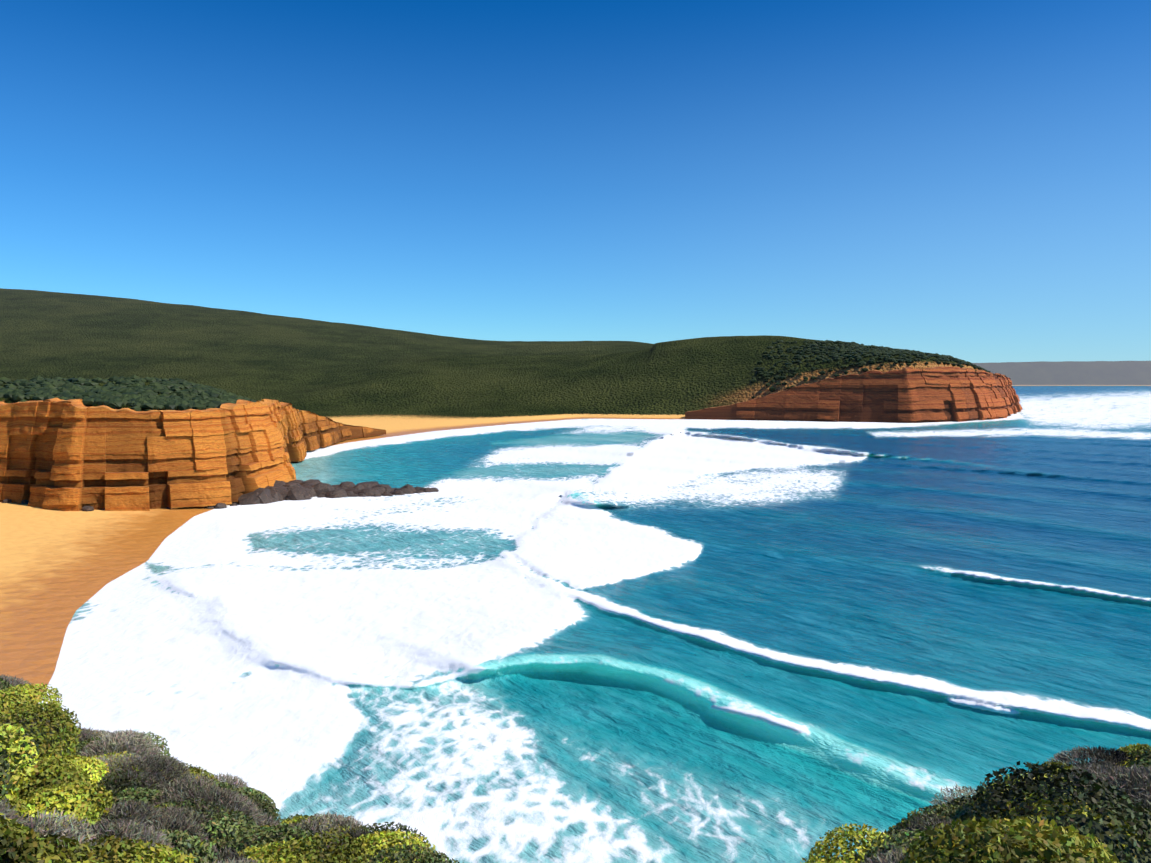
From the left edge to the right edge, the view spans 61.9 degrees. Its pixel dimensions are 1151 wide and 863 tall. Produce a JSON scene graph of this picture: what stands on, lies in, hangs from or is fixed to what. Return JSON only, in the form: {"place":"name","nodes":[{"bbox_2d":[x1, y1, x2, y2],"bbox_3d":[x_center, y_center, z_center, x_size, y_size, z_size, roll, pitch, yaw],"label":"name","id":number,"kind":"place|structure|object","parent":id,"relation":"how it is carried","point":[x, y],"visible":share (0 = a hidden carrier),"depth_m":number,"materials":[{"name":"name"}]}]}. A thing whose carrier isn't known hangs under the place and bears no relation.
{"place":"outdoors","nodes":[
{"label":"outdoors","id":0,"kind":"place"},
{"bbox_2d":[0,288,1150,834],"bbox_3d":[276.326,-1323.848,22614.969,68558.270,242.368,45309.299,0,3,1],"label":"terrain","id":1,"kind":"structure","parent":0,"point":[58,568],"depth_m":1112.06,"materials":[{"name":"green plant"}]},
{"bbox_2d":[0,398,385,510],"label":"cliff","id":2,"kind":"structure","parent":1,"relation":"on","point":[57,454],"depth_m":291.06,"materials":[{"name":"orange stone"}]},
{"bbox_2d":[0,375,256,410],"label":"bluff scrub","id":3,"kind":"object","parent":2,"relation":"on","point":[134,392],"visible":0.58,"depth_m":353.26,"materials":[{"name":"green plant"}]},
{"bbox_2d":[2,455,438,510],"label":"boulders","id":4,"kind":"object","parent":1,"relation":"on","point":[294,490],"visible":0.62,"depth_m":323.08,"materials":[{"name":"stone"}]},
{"bbox_2d":[0,674,1150,862],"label":"shrub","id":5,"kind":"object","parent":1,"relation":"on","point":[1097,828],"visible":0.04,"depth_m":15.34,"materials":[{"name":"green plant"}]},
{"bbox_2d":[685,366,1022,422],"bbox_3d":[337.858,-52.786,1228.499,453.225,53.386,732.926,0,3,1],"label":"cliff headland","id":6,"kind":"structure","parent":1,"relation":"on","point":[935,394],"depth_m":898.19,"materials":[{"name":"brown stone"}]},
{"bbox_2d":[751,340,990,398],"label":"headland scrub","id":7,"kind":"object","parent":6,"relation":"on","point":[846,350],"visible":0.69,"depth_m":964.43,"materials":[{"name":"green plant"}]},
{"bbox_2d":[0,0,1150,362],"label":"sky","id":8,"kind":"structure","parent":0,"point":[967,180],"materials":[{"name":"blue"}]},
{"bbox_2d":[39,386,1150,862],"bbox_3d":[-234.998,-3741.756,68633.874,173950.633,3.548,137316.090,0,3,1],"label":"ocean water","id":9,"kind":"structure","parent":0,"point":[661,642],"depth_m":149.64,"materials":[{"name":"blue liquid"}]}
]}

